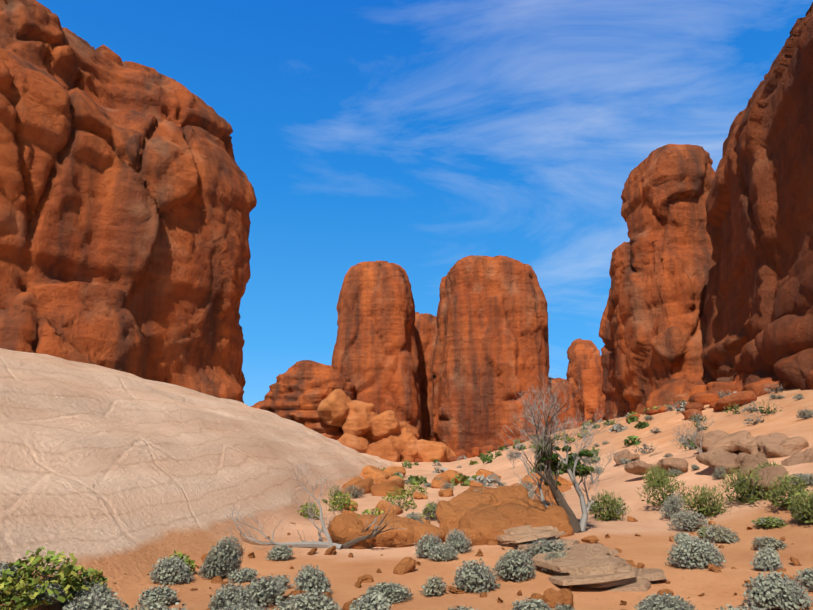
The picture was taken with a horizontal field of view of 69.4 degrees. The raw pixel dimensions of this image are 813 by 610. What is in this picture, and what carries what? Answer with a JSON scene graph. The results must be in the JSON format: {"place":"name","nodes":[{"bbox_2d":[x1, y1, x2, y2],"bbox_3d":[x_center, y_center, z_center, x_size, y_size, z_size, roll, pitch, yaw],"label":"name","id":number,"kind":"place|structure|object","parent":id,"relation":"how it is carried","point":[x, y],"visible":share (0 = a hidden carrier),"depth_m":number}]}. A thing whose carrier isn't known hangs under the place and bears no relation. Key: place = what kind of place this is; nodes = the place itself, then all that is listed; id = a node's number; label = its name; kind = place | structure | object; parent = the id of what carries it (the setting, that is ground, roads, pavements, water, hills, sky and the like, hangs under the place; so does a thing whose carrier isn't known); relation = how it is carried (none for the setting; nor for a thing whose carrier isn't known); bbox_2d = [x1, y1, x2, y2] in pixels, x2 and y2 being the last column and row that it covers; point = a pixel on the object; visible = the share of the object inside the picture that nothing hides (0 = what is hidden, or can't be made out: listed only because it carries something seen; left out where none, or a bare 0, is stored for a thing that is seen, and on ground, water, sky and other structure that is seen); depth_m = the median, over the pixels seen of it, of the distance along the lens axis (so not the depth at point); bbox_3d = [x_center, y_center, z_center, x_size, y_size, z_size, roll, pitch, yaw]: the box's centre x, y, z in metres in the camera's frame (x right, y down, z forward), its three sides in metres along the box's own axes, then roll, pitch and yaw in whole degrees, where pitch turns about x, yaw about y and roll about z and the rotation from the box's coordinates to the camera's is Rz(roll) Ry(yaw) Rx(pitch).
{"place":"outdoors","nodes":[
{"label":"outdoors","id":0,"kind":"place"},
{"bbox_2d":[0,348,812,609],"bbox_3d":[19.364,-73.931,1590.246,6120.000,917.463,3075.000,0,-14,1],"label":"terrain","id":1,"kind":"structure","parent":0,"point":[114,475],"depth_m":12.77},
{"bbox_2d":[0,0,256,402],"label":"wall","id":2,"kind":"structure","parent":1,"relation":"on","point":[128,201],"depth_m":48.96},
{"bbox_2d":[250,360,362,439],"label":"mound","id":3,"kind":"object","parent":1,"relation":"on","point":[299,391],"visible":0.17,"depth_m":96.21},
{"bbox_2d":[224,463,404,549],"bbox_3d":[-2.117,4.422,12.762,4.245,1.947,1.780,0,-14,1],"label":"dead branch","id":4,"kind":"object","parent":1,"relation":"on","point":[318,544],"visible":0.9,"depth_m":12.42},
{"bbox_2d":[317,389,456,461],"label":"boulders","id":5,"kind":"object","parent":1,"relation":"on","point":[388,435],"visible":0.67,"depth_m":91.54},
{"bbox_2d":[0,383,812,609],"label":"shrubs","id":6,"kind":"object","parent":1,"relation":"on","point":[771,590],"visible":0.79,"depth_m":9.07},
{"bbox_2d":[22,516,805,609],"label":"stones","id":7,"kind":"object","parent":1,"relation":"on","point":[551,597],"visible":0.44,"depth_m":8.86},
{"bbox_2d":[328,465,572,548],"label":"rocks","id":8,"kind":"object","parent":1,"relation":"on","point":[485,515],"visible":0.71,"depth_m":13.24},
{"bbox_2d":[331,255,585,457],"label":"rock buttes","id":9,"kind":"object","parent":1,"relation":"on","point":[464,365],"depth_m":106.32},
{"bbox_2d":[498,373,623,532],"bbox_3d":[3.759,3.465,13.882,3.190,3.573,3.130,0,-14,1],"label":"juniper","id":10,"kind":"object","parent":1,"relation":"on","point":[560,500],"depth_m":13.50},
{"bbox_2d":[497,525,666,591],"bbox_3d":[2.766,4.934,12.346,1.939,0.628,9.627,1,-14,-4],"label":"slab outcrop","id":11,"kind":"object","parent":1,"relation":"on","point":[597,565],"visible":0.69,"depth_m":8.57},
{"bbox_2d":[566,338,605,419],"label":"rock","id":12,"kind":"object","parent":1,"relation":"on","point":[584,369],"visible":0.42,"depth_m":152.42},
{"bbox_2d":[506,415,714,482],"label":"shrubs","id":13,"kind":"object","parent":1,"relation":"on","point":[682,438],"visible":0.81,"depth_m":22.77},
{"bbox_2d":[413,370,812,461],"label":"talus","id":14,"kind":"structure","parent":1,"relation":"on","point":[697,398],"depth_m":43.90},
{"bbox_2d":[496,430,812,489],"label":"boulders","id":15,"kind":"object","parent":1,"relation":"on","point":[720,447],"visible":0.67,"depth_m":18.28},
{"bbox_2d":[599,144,715,419],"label":"tower","id":16,"kind":"structure","parent":1,"relation":"on","point":[652,329],"depth_m":71.40},
{"bbox_2d":[700,2,812,390],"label":"rock cliff","id":17,"kind":"structure","parent":1,"relation":"on","point":[758,307],"depth_m":43.21},
{"bbox_2d":[36,0,812,406],"label":"sky","id":18,"kind":"structure","parent":0,"point":[422,137]}
]}

